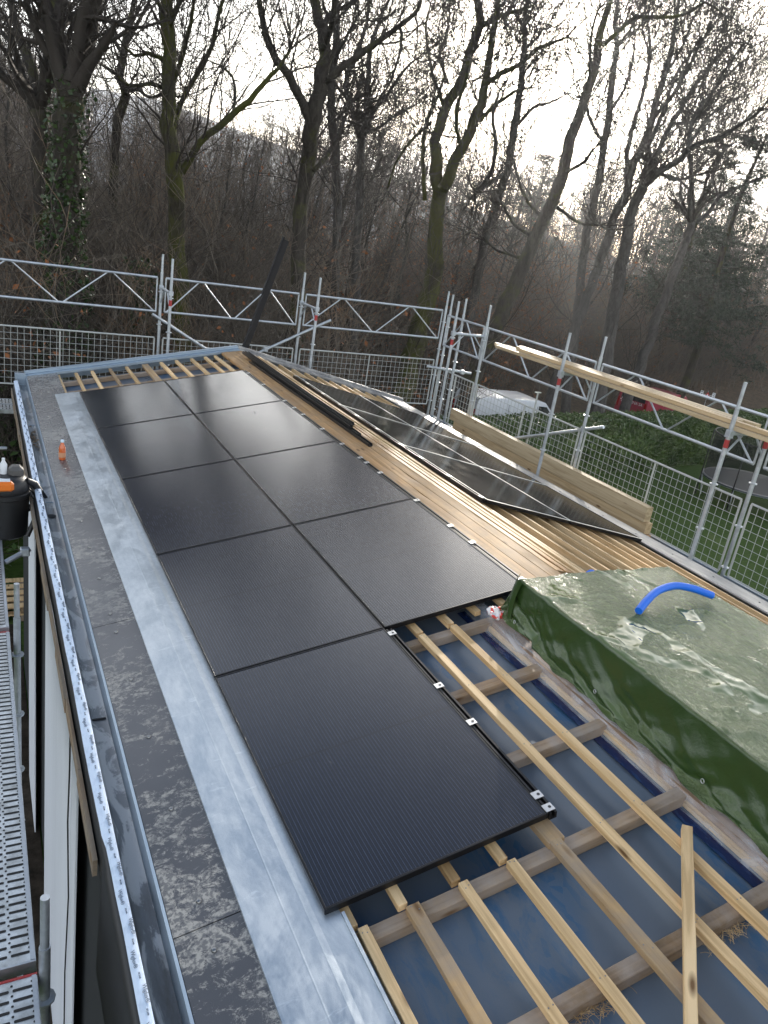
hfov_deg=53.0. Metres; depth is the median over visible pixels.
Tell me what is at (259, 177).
slender tree
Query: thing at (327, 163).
slender tree
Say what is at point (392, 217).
slender tree
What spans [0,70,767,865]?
ground
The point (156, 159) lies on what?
slender tree
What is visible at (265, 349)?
scaffold tube
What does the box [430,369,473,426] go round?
guard
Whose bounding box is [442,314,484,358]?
guard truss
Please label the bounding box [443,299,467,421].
scaffold standard
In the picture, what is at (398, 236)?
slender tree
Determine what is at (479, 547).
mounting rail
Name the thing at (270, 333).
undergrowth
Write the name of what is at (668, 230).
slender tree
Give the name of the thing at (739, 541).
guard
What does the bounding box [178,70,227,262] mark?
slender tree
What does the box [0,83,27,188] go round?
slender tree
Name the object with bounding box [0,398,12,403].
deck plank
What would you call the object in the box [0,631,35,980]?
deck plank
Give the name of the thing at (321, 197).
slender tree
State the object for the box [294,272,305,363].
scaffold standard
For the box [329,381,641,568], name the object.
roof batten
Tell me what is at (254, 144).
slender tree
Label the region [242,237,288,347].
steel bar
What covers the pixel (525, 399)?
parked van
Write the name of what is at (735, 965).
roof batten
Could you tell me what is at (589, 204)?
slender tree
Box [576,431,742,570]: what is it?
guard
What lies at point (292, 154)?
slender tree
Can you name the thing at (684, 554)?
toe board
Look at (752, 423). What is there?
timber beam
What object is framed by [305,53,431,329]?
slender tree
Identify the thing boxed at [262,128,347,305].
slender tree
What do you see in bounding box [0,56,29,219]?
slender tree
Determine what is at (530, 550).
ridge batten
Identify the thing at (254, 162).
slender tree
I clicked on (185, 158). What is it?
slender tree
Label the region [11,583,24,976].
scaffold standard
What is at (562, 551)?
roof batten
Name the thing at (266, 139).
slender tree
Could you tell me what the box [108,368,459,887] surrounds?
roof batten
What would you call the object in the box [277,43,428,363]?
slender tree
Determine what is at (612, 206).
slender tree
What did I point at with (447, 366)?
scaffold standard
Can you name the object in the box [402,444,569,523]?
solar panel
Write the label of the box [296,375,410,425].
solar panel
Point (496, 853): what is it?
roof batten
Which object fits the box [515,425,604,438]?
scaffold tube
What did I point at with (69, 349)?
guard
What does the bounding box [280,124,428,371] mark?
slender tree
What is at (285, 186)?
slender tree
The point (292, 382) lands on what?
loose rail
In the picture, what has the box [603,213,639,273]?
slender tree
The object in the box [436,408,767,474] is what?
hedge
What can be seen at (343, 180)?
slender tree
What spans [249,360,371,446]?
loose rail
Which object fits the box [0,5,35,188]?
slender tree
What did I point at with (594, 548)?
roof batten
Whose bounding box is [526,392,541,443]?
safety post
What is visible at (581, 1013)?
wood fibre
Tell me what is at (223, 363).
roof batten
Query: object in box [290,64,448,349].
slender tree
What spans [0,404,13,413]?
deck plank
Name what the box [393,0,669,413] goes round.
bare tree
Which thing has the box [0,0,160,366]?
bare tree
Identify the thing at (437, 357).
scaffold standard
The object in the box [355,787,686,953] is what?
counter batten
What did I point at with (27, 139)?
slender tree
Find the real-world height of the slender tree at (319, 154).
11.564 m
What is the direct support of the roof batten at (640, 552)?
on the house
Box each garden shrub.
[0,370,21,462]
[0,414,22,465]
[3,540,20,590]
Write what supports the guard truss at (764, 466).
attached to the scaffold standard at (738, 526)
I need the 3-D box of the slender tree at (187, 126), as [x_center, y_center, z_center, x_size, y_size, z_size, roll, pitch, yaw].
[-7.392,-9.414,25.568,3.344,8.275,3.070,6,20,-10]
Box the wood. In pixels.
[0,10,767,304]
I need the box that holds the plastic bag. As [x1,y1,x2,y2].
[486,606,503,619]
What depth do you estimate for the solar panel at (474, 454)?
10.32 m
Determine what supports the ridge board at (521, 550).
on the house
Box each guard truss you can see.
[0,258,157,311]
[164,277,299,325]
[302,294,442,338]
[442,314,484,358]
[482,327,596,400]
[592,363,767,464]
[763,454,767,470]
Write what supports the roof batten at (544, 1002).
on the counter batten
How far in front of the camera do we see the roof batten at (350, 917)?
3.21 m
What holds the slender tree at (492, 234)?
on the ground
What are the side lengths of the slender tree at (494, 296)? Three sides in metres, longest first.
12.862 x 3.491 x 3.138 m
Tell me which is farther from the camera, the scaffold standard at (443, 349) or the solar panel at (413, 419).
the scaffold standard at (443, 349)
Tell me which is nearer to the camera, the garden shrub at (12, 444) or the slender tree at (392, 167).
the garden shrub at (12, 444)
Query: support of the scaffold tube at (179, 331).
attached to the scaffold standard at (159, 324)
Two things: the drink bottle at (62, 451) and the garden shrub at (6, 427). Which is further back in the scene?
the garden shrub at (6, 427)
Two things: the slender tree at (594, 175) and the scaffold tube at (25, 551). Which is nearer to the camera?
the scaffold tube at (25, 551)
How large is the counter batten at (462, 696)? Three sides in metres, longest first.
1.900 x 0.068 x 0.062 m
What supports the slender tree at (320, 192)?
on the ground
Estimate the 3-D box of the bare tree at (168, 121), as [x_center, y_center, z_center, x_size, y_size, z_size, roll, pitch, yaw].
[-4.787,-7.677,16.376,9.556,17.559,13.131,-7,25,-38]
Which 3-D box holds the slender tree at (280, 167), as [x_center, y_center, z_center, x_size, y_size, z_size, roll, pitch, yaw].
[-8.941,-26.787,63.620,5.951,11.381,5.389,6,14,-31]
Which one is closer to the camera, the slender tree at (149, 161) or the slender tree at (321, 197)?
the slender tree at (149, 161)
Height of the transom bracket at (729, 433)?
0.283 m
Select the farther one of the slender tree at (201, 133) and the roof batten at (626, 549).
the slender tree at (201, 133)
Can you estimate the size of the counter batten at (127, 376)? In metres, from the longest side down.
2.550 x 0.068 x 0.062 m
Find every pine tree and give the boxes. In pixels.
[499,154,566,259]
[611,142,754,383]
[632,114,767,398]
[633,162,767,359]
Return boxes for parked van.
[451,388,550,416]
[614,387,687,411]
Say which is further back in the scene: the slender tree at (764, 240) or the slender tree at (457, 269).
the slender tree at (764, 240)
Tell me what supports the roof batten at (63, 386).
on the counter batten at (149, 381)
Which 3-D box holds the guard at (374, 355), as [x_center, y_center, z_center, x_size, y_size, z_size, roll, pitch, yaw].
[-0.336,-2.588,14.873,2.882,0.927,0.038,-1,22,-28]
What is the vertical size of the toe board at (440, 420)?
0.240 m
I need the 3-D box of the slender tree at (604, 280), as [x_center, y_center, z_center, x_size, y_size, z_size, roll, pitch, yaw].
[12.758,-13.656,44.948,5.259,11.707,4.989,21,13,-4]
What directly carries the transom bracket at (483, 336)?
attached to the scaffold standard at (479, 366)
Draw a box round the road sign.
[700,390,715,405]
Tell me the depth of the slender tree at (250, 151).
38.74 m
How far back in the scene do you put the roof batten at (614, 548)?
7.86 m
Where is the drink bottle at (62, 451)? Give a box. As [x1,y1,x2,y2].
[59,439,65,459]
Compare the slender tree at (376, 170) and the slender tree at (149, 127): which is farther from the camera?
the slender tree at (149, 127)
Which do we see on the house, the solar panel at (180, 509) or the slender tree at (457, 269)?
the solar panel at (180, 509)
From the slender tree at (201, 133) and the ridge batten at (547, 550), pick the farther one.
the slender tree at (201, 133)
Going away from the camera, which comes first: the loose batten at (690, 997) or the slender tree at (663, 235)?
the loose batten at (690, 997)
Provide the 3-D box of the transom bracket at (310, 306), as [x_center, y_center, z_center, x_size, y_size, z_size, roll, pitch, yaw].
[-1.321,-3.495,13.479,0.068,0.284,0.808,-1,22,-28]
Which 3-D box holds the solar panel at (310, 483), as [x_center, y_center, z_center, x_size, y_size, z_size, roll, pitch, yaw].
[-0.641,-0.318,7.412,1.124,0.036,1.747,-13,27,-23]
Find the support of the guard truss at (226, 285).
attached to the scaffold standard at (159, 324)
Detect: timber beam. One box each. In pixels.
[494,343,627,388]
[495,345,767,442]
[516,346,743,421]
[519,348,767,435]
[520,346,760,427]
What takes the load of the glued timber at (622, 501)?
on the glued timber at (620, 515)
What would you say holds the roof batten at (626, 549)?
on the house
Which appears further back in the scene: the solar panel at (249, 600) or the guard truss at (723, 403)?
the guard truss at (723, 403)
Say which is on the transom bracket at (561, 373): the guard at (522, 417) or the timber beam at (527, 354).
the timber beam at (527, 354)
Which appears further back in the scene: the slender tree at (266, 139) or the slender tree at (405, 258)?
the slender tree at (266, 139)
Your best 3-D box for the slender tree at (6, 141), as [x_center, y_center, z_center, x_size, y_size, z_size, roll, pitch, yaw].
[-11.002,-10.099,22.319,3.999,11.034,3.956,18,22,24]
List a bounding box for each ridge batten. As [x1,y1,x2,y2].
[241,351,563,573]
[256,356,576,572]
[258,356,582,572]
[353,424,572,572]
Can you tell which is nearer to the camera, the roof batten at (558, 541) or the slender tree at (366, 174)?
the roof batten at (558, 541)
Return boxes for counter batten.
[63,361,233,386]
[67,369,240,392]
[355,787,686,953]
[405,617,495,653]
[450,663,543,704]
[506,718,607,767]
[507,880,767,1023]
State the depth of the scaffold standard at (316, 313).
13.22 m
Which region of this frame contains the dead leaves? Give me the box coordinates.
[28,426,39,450]
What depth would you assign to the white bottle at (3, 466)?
7.17 m
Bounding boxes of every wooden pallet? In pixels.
[5,578,23,613]
[6,589,23,620]
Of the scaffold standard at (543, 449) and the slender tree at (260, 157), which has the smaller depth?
the scaffold standard at (543, 449)
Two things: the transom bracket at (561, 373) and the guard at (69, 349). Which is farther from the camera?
the guard at (69, 349)
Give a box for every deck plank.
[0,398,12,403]
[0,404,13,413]
[0,540,8,631]
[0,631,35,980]
[0,972,40,1023]
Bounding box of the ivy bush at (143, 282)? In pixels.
[116,255,167,370]
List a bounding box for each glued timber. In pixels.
[450,408,653,521]
[452,422,652,533]
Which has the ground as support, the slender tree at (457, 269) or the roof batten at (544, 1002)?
the slender tree at (457, 269)
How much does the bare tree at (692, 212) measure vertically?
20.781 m
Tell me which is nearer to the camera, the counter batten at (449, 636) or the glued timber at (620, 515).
the counter batten at (449, 636)
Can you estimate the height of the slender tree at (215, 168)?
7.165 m
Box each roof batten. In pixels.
[58,375,66,392]
[74,373,357,931]
[91,371,406,911]
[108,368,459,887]
[125,366,507,865]
[142,364,564,848]
[160,362,422,637]
[175,360,453,628]
[190,358,480,615]
[204,356,504,606]
[214,355,235,371]
[266,360,585,571]
[278,364,596,570]
[291,369,609,570]
[304,373,621,569]
[317,376,633,569]
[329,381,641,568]
[341,384,651,567]
[353,388,660,567]
[357,925,417,1023]
[365,392,767,624]
[376,395,767,622]
[406,902,491,1023]
[418,634,767,1010]
[450,624,767,940]
[458,879,568,1023]
[506,858,645,1023]
[550,837,724,1023]
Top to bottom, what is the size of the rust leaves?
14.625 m
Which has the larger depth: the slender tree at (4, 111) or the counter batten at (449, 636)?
the slender tree at (4, 111)
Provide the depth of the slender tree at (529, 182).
78.56 m
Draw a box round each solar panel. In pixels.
[79,381,192,429]
[97,414,232,480]
[121,459,291,557]
[156,525,382,680]
[165,370,280,413]
[194,400,334,459]
[214,628,547,914]
[235,441,410,524]
[293,499,516,629]
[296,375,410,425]
[342,405,477,465]
[360,395,473,444]
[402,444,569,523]
[412,426,544,484]
[479,466,641,541]
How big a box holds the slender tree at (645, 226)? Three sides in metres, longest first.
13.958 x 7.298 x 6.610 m
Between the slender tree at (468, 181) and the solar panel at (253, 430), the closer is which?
the solar panel at (253, 430)
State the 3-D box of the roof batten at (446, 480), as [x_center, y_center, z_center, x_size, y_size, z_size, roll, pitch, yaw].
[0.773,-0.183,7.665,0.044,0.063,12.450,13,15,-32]
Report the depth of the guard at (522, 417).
12.30 m
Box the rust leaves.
[0,62,767,412]
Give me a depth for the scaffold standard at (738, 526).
8.77 m
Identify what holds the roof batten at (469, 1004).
on the counter batten
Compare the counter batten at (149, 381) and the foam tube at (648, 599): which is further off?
the counter batten at (149, 381)
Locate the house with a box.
[11,345,767,1023]
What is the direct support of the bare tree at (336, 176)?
on the ground
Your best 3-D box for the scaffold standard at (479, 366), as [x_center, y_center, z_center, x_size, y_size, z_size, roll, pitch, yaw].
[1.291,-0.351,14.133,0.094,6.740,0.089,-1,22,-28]
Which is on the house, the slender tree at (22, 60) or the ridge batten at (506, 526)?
the ridge batten at (506, 526)
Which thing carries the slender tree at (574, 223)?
on the ground
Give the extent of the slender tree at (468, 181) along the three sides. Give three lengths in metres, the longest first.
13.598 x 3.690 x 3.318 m
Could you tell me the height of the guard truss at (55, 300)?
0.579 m
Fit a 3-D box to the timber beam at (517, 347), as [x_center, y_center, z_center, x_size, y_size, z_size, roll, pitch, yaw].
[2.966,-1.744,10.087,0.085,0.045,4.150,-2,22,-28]
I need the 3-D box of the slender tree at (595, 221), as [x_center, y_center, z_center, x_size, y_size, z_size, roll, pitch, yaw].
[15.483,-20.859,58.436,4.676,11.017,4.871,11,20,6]
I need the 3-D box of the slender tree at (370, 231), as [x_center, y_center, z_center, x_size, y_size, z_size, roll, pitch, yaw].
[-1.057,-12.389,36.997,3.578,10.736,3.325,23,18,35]
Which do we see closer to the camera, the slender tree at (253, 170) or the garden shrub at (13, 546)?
the garden shrub at (13, 546)
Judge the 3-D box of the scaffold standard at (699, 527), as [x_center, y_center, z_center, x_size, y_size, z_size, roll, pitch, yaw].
[3.240,1.784,9.133,0.094,6.740,0.089,-1,22,-28]
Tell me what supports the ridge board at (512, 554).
on the house
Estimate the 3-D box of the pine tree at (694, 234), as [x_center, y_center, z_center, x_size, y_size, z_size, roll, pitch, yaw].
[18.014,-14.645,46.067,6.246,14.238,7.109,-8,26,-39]
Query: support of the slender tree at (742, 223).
on the ground
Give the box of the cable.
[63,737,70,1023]
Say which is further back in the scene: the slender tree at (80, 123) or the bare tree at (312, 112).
the slender tree at (80, 123)
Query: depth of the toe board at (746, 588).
8.73 m
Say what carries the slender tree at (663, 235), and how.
on the ground
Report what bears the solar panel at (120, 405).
on the house
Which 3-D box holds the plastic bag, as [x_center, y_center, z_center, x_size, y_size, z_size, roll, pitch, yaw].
[0.751,0.677,5.228,0.099,0.083,0.161,-1,22,-28]
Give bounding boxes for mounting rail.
[243,370,523,579]
[293,375,485,502]
[386,628,556,819]
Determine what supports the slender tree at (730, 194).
on the ground
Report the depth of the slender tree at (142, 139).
36.75 m
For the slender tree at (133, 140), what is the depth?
35.84 m
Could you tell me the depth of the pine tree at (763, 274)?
49.13 m
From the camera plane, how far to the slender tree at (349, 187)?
33.10 m
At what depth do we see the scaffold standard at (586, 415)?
10.97 m
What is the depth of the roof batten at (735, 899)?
3.79 m
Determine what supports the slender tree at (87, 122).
on the ground
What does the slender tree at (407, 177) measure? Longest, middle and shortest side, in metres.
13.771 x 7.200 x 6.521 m
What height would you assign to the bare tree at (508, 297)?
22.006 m
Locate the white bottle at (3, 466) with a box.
[0,458,6,473]
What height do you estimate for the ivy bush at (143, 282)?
5.495 m
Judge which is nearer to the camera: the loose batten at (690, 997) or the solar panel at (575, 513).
the loose batten at (690, 997)
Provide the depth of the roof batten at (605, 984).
3.05 m
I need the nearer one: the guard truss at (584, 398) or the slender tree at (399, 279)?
the guard truss at (584, 398)
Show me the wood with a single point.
(569, 207)
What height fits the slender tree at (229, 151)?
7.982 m
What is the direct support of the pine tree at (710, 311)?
on the ground
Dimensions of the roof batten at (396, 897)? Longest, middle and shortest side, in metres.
10.225 x 0.047 x 0.040 m
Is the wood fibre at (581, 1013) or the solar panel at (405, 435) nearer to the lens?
the wood fibre at (581, 1013)
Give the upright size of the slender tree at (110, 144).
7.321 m
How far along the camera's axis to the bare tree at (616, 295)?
30.32 m
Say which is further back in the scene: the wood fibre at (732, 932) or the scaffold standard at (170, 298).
the scaffold standard at (170, 298)
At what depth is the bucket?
7.20 m
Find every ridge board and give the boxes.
[222,352,535,577]
[229,351,549,576]
[235,351,560,575]
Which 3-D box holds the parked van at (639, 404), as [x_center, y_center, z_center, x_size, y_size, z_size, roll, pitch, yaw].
[14.561,-5.496,40.958,4.955,1.950,2.260,-6,25,-37]
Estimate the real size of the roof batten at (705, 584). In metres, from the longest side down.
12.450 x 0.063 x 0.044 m
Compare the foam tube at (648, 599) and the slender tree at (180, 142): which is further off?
the slender tree at (180, 142)
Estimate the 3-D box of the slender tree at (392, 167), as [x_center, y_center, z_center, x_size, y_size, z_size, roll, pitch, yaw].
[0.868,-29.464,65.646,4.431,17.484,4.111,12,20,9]
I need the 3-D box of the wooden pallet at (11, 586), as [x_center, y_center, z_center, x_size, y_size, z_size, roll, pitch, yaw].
[-7.161,1.565,14.308,1.000,0.144,1.200,-1,22,-28]
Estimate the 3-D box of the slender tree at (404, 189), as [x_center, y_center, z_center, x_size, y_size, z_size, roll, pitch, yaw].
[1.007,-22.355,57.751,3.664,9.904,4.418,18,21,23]
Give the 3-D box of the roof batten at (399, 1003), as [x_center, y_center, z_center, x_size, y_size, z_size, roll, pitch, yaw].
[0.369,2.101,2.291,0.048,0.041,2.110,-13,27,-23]
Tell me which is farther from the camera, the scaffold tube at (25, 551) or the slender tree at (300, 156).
the slender tree at (300, 156)
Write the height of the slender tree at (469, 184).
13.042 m
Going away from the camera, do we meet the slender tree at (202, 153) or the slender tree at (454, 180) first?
the slender tree at (202, 153)
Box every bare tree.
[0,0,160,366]
[0,0,198,380]
[0,0,267,327]
[0,0,468,373]
[175,0,494,365]
[185,0,578,382]
[243,0,496,373]
[268,0,699,407]
[392,0,767,416]
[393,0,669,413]
[507,0,749,412]
[526,0,767,409]
[558,0,767,412]
[596,0,767,412]
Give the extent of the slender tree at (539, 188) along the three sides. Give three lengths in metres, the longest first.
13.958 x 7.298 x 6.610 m
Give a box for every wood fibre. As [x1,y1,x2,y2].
[570,986,636,1023]
[701,922,751,955]
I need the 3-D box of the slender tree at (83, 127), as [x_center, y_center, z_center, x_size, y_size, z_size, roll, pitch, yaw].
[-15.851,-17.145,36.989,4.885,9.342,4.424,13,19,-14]
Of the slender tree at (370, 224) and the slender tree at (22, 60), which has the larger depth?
the slender tree at (22, 60)
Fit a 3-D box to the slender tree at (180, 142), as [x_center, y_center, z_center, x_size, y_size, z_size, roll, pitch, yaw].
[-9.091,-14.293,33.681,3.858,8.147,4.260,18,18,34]
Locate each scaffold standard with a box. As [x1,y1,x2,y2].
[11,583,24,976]
[39,894,55,1023]
[155,254,163,368]
[166,259,173,366]
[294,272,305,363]
[309,278,321,367]
[426,291,449,414]
[432,295,453,413]
[436,301,459,420]
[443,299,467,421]
[469,305,491,414]
[536,333,571,475]
[572,337,607,467]
[688,382,747,559]
[720,441,767,576]
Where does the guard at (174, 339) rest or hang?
attached to the scaffold standard at (159, 324)
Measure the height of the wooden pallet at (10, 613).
0.144 m
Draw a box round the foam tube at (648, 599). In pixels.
[635,582,714,613]
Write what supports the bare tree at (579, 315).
on the ground
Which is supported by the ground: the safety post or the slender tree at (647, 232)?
the slender tree at (647, 232)
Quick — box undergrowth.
[0,3,767,551]
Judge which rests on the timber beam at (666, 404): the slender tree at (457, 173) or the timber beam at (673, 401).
the timber beam at (673, 401)
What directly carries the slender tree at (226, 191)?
on the ground
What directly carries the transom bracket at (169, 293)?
attached to the scaffold standard at (159, 324)
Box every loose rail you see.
[242,352,352,428]
[243,351,353,424]
[246,351,342,417]
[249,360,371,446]
[250,359,360,435]
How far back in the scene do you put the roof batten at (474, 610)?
5.38 m
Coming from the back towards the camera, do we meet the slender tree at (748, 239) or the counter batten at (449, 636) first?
the slender tree at (748, 239)
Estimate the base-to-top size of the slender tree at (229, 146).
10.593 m
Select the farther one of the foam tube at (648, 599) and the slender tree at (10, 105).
the slender tree at (10, 105)
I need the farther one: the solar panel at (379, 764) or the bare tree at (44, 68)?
the bare tree at (44, 68)
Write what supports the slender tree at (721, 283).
on the ground
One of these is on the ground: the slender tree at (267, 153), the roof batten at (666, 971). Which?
the slender tree at (267, 153)
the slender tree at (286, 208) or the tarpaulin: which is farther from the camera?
the slender tree at (286, 208)
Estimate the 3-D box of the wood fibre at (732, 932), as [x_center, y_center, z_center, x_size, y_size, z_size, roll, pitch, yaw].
[1.433,1.741,3.186,0.361,0.051,0.094,-13,27,-23]
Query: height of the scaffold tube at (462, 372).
0.080 m
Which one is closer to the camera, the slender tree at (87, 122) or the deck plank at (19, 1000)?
the deck plank at (19, 1000)
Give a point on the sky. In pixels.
(543, 127)
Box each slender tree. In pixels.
[0,0,67,320]
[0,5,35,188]
[0,55,31,205]
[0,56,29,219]
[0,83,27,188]
[6,1,102,216]
[10,0,64,162]
[14,100,51,218]
[17,89,101,193]
[79,97,105,190]
[80,96,148,252]
[89,76,159,274]
[95,69,205,257]
[101,91,193,255]
[120,100,149,266]
[120,101,220,317]
[132,103,164,204]
[134,90,161,173]
[138,87,210,215]
[146,109,220,253]
[149,97,200,199]
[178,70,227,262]
[182,97,218,212]
[187,112,216,231]
[192,115,243,253]
[196,83,288,295]
[197,71,274,321]
[206,123,244,218]
[211,110,281,241]
[211,120,250,208]
[220,125,283,247]
[225,127,288,289]
[228,84,300,314]
[236,130,270,243]
[237,114,292,240]
[248,114,298,241]
[253,104,285,214]
[258,37,375,281]
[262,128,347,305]
[264,81,327,314]
[265,53,381,338]
[269,160,308,301]
[272,145,298,242]
[276,73,327,241]
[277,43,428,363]
[278,102,346,218]
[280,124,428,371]
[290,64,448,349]
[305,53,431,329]
[306,136,384,363]
[307,167,332,256]
[310,60,359,251]
[310,127,379,251]
[323,65,414,265]
[325,142,403,364]
[342,116,467,382]
[345,73,439,281]
[364,106,455,386]
[365,157,446,389]
[368,86,461,256]
[368,96,400,246]
[371,68,422,252]
[376,155,426,240]
[393,145,514,376]
[399,181,462,335]
[416,120,486,237]
[421,93,488,278]
[429,157,550,356]
[430,122,518,359]
[445,139,490,245]
[446,108,501,261]
[469,125,530,247]
[469,133,554,361]
[486,104,595,283]
[501,148,556,254]
[547,184,679,352]
[552,135,623,267]
[558,161,622,301]
[559,144,623,279]
[563,104,617,251]
[563,179,604,260]
[582,145,638,278]
[587,173,673,285]
[603,154,708,305]
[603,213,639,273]
[627,183,679,281]
[630,181,708,305]
[639,151,751,306]
[658,186,731,278]
[668,191,767,366]
[677,218,751,380]
[698,133,742,250]
[702,182,765,298]
[724,294,767,378]
[732,209,766,306]
[738,228,767,323]
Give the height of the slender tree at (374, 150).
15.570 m
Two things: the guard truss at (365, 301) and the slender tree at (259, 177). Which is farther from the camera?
the slender tree at (259, 177)
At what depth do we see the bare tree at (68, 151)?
15.39 m
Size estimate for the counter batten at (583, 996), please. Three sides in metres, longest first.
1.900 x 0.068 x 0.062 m
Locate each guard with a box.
[0,324,154,383]
[160,337,293,368]
[298,348,434,403]
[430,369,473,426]
[471,384,579,465]
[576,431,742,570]
[727,503,767,597]
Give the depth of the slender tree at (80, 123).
35.41 m
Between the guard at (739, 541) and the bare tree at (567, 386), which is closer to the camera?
the guard at (739, 541)
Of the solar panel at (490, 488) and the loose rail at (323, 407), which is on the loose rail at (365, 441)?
the loose rail at (323, 407)
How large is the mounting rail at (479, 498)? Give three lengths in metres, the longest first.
5.250 x 0.054 x 0.050 m
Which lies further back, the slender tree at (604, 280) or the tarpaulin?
the slender tree at (604, 280)
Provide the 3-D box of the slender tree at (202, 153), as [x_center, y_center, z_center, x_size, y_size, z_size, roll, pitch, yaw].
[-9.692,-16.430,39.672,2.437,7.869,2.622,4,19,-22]
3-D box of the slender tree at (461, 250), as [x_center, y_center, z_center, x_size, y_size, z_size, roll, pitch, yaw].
[3.724,-11.980,37.483,5.932,11.345,5.372,-5,22,-41]
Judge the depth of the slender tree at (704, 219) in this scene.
73.00 m
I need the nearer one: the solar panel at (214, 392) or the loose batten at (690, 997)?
the loose batten at (690, 997)
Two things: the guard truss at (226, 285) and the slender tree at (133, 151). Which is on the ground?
the slender tree at (133, 151)
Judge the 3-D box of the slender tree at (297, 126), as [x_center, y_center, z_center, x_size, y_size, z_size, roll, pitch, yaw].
[-3.319,-15.988,37.554,6.610,13.958,7.298,23,25,28]
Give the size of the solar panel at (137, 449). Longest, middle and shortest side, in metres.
1.747 x 1.124 x 0.035 m
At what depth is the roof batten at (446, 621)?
5.25 m
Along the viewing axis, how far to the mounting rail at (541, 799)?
4.12 m
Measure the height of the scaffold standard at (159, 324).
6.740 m
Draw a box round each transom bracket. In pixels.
[159,285,173,304]
[299,300,319,319]
[451,331,486,350]
[557,370,591,392]
[725,429,761,455]
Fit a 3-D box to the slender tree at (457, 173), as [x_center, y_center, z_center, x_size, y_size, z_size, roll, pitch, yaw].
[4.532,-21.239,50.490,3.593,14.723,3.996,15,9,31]
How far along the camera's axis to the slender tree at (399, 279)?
35.18 m
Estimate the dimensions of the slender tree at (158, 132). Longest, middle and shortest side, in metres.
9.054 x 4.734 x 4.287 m
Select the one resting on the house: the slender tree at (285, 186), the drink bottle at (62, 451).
the drink bottle at (62, 451)
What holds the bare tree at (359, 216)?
on the ground
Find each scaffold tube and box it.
[4,546,30,564]
[152,313,220,358]
[258,319,330,352]
[427,365,470,374]
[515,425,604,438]
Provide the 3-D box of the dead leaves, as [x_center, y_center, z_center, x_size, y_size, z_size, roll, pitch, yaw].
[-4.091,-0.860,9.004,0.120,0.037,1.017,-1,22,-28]
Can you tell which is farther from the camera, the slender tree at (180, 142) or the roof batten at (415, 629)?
the slender tree at (180, 142)
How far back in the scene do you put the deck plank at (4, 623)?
6.29 m
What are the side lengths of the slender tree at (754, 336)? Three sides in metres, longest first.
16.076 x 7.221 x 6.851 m
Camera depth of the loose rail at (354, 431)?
8.70 m
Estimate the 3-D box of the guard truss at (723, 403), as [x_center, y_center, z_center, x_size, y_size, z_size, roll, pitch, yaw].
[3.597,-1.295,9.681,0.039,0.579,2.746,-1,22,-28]
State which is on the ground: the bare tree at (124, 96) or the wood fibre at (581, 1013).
the bare tree at (124, 96)
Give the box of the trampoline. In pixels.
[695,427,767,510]
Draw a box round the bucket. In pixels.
[0,464,47,539]
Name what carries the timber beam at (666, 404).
on the transom bracket at (561, 373)
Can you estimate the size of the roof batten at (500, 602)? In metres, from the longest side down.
8.430 x 0.048 x 0.040 m
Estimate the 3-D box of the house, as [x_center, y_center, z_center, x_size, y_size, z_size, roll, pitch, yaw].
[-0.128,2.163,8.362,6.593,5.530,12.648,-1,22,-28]
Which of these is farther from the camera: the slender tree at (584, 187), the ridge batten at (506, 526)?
the slender tree at (584, 187)
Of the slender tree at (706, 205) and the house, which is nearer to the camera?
the house
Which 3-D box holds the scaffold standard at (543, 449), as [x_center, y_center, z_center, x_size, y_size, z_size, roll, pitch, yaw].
[1.987,0.727,11.477,0.094,6.740,0.089,-1,22,-28]
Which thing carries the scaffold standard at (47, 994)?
on the ground
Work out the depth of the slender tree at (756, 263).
74.27 m
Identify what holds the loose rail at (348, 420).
on the ridge board at (521, 550)
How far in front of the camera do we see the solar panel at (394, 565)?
5.82 m
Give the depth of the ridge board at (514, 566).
7.35 m
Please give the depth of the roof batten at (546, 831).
3.58 m
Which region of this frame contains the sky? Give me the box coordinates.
[1,0,767,288]
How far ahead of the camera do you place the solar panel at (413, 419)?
11.78 m
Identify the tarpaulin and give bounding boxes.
[499,566,767,857]
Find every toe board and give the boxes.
[428,414,451,426]
[651,535,717,573]
[723,575,767,601]
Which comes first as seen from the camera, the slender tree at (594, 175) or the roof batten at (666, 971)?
the roof batten at (666, 971)
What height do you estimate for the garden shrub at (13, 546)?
2.408 m
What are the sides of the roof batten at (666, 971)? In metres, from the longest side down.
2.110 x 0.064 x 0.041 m
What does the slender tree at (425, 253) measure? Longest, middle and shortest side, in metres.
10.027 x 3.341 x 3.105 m
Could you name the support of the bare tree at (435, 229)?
on the ground
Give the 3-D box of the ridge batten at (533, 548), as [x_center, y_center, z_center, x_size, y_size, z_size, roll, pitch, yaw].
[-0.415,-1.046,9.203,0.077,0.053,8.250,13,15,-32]
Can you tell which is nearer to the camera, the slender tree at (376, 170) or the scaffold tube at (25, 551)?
the scaffold tube at (25, 551)
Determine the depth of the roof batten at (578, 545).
7.32 m
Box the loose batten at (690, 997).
[681,824,697,1023]
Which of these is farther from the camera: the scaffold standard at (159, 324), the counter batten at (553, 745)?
the scaffold standard at (159, 324)

